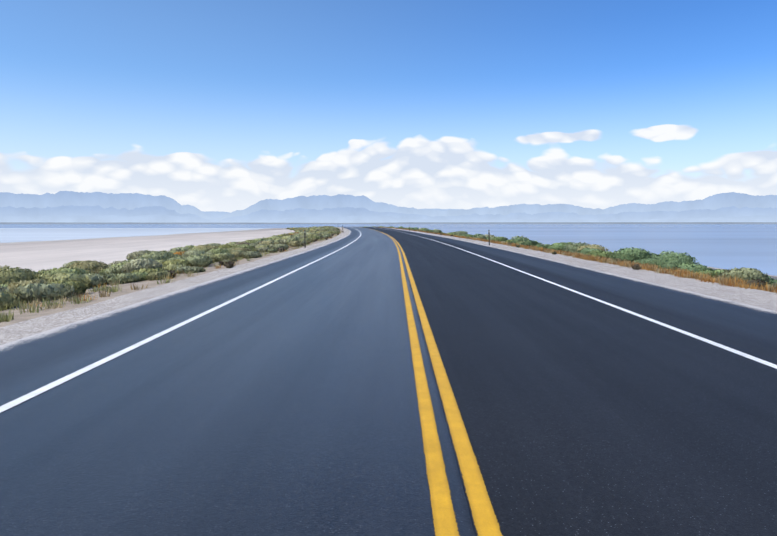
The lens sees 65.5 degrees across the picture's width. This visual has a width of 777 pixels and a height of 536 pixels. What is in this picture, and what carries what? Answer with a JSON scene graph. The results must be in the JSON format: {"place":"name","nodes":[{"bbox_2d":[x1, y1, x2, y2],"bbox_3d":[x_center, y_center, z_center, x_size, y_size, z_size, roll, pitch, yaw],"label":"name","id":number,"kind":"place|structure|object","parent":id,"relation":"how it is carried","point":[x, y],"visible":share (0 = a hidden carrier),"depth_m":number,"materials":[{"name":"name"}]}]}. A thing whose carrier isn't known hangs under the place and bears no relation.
{"place":"outdoors","nodes":[
{"label":"outdoors","id":0,"kind":"place"},
{"bbox_2d":[0,228,268,242],"bbox_3d":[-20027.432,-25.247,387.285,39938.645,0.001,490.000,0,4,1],"label":"lake water","id":1,"kind":"structure","parent":0,"point":[8,235],"depth_m":210.60,"materials":[{"name":"liquid"}]},
{"bbox_2d":[202,209,459,217],"bbox_3d":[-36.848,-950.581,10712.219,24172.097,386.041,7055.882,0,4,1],"label":"mountains","id":2,"kind":"structure","parent":0,"point":[214,214],"depth_m":13642.46,"materials":[{"name":"blue stone"}]},
{"bbox_2d":[0,227,776,535],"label":"road","id":3,"kind":"structure","parent":0,"point":[287,405],"depth_m":4.98,"materials":[{"name":"grey asphalt"}]},
{"bbox_2d":[0,228,360,412],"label":"road edge marking","id":4,"kind":"object","parent":3,"relation":"on","point":[17,401],"visible":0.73,"depth_m":7.08,"materials":[{"name":"paint"}]},
{"bbox_2d":[372,229,459,535],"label":"yellow road marking","id":5,"kind":"object","parent":3,"relation":"on","point":[444,520],"visible":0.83,"depth_m":4.00,"materials":[{"name":"paint"}]},
{"bbox_2d":[373,229,502,535],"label":"yellow road marking","id":6,"kind":"object","parent":3,"relation":"on","point":[484,518],"visible":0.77,"depth_m":4.02,"materials":[{"name":"paint"}]},
{"bbox_2d":[381,228,776,368],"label":"road edge marking","id":7,"kind":"object","parent":3,"relation":"on","point":[710,342],"visible":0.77,"depth_m":9.21,"materials":[{"name":"paint"}]},
{"bbox_2d":[0,227,776,344],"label":"road shoulder","id":8,"kind":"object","parent":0,"point":[23,325],"depth_m":15.64,"materials":[{"name":"grey gravel"}]},
{"bbox_2d":[0,242,303,309],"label":"shrubs","id":9,"kind":"object","parent":8,"relation":"on","point":[29,285],"visible":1,"depth_m":21.99,"materials":[{"name":"green plant"}]},
{"bbox_2d":[0,245,303,321],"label":"dry grass","id":10,"kind":"structure","parent":8,"relation":"on","point":[49,304],"depth_m":14.39,"materials":[{"name":"plant"}]},
{"bbox_2d":[168,230,343,252],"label":"shrubs","id":11,"kind":"object","parent":8,"relation":"on","point":[293,240],"visible":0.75,"depth_m":62.61,"materials":[{"name":"green plant"}]},
{"bbox_2d":[304,230,305,247],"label":"delineator post","id":12,"kind":"object","parent":8,"relation":"on","point":[304,240],"visible":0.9,"depth_m":42.74,"materials":[{"name":"metal"}]},
{"bbox_2d":[282,226,339,235],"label":"shrubs","id":13,"kind":"object","parent":8,"relation":"on","point":[309,229],"visible":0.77,"depth_m":172.19,"materials":[{"name":"green plant"}]},
{"bbox_2d":[288,232,340,246],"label":"dry grass","id":14,"kind":"structure","parent":8,"relation":"on","point":[321,239],"depth_m":65.87,"materials":[{"name":"beige plant"}]},
{"bbox_2d":[354,226,432,231],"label":"shrubs","id":15,"kind":"object","parent":8,"relation":"on","point":[421,229],"visible":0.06,"depth_m":156.84,"materials":[{"name":"green plant"}]},
{"bbox_2d":[380,227,420,231],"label":"dry grass","id":16,"kind":"structure","parent":8,"relation":"on","point":[402,228],"depth_m":151.56,"materials":[{"name":"beige plant"}]},
{"bbox_2d":[419,231,524,245],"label":"dry grass","id":17,"kind":"structure","parent":8,"relation":"on","point":[491,241],"depth_m":64.86,"materials":[{"name":"plant"}]},
{"bbox_2d":[427,229,549,247],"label":"shrubs","id":18,"kind":"object","parent":8,"relation":"on","point":[522,240],"visible":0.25,"depth_m":65.38,"materials":[{"name":"green plant"}]},
{"bbox_2d":[508,243,776,294],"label":"dry grass","id":19,"kind":"structure","parent":8,"relation":"on","point":[727,281],"depth_m":21.37,"materials":[{"name":"plant"}]},
{"bbox_2d":[516,242,776,289],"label":"shrubs","id":20,"kind":"object","parent":8,"relation":"on","point":[673,260],"visible":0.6,"depth_m":28.61,"materials":[{"name":"green plant"}]},
{"bbox_2d":[0,191,776,219],"bbox_3d":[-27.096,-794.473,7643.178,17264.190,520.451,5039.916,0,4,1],"label":"mountains","id":21,"kind":"structure","parent":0,"point":[128,201],"depth_m":9444.26,"materials":[{"name":"blue stone"}]},
{"bbox_2d":[0,205,776,222],"bbox_3d":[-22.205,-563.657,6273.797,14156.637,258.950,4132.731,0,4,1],"label":"foothills","id":22,"kind":"structure","parent":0,"point":[264,215],"depth_m":7759.45,"materials":[{"name":"blue stone"}]},
{"bbox_2d":[0,228,776,276],"bbox_3d":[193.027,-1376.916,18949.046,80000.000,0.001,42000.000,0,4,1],"label":"sand","id":23,"kind":"structure","parent":0,"point":[36,256],"depth_m":79.82,"materials":[{"name":"beige sand"}]},
{"bbox_2d":[0,214,776,222],"bbox_3d":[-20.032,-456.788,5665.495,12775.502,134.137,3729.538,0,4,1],"label":"foothills","id":24,"kind":"structure","parent":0,"point":[159,218],"depth_m":6989.74,"materials":[{"name":"blue stone"}]},
{"bbox_2d":[0,224,776,227],"bbox_3d":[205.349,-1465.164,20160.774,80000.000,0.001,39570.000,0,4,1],"label":"lake water","id":25,"kind":"structure","parent":0,"point":[393,225],"depth_m":1188.40,"materials":[{"name":"blue liquid"}]},
{"bbox_2d":[0,222,776,223],"bbox_3d":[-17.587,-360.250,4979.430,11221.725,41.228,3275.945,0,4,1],"label":"shore land","id":26,"kind":"structure","parent":0,"point":[426,223],"depth_m":6225.50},
{"bbox_2d":[0,0,776,212],"label":"sky","id":27,"kind":"structure","parent":0,"point":[230,106],"materials":[{"name":"blue"}]},
{"bbox_2d":[427,228,776,275],"bbox_3d":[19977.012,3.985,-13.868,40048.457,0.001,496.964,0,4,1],"label":"lake water","id":28,"kind":"structure","parent":0,"point":[732,248],"depth_m":108.54,"materials":[{"name":"blue liquid"}]}
]}

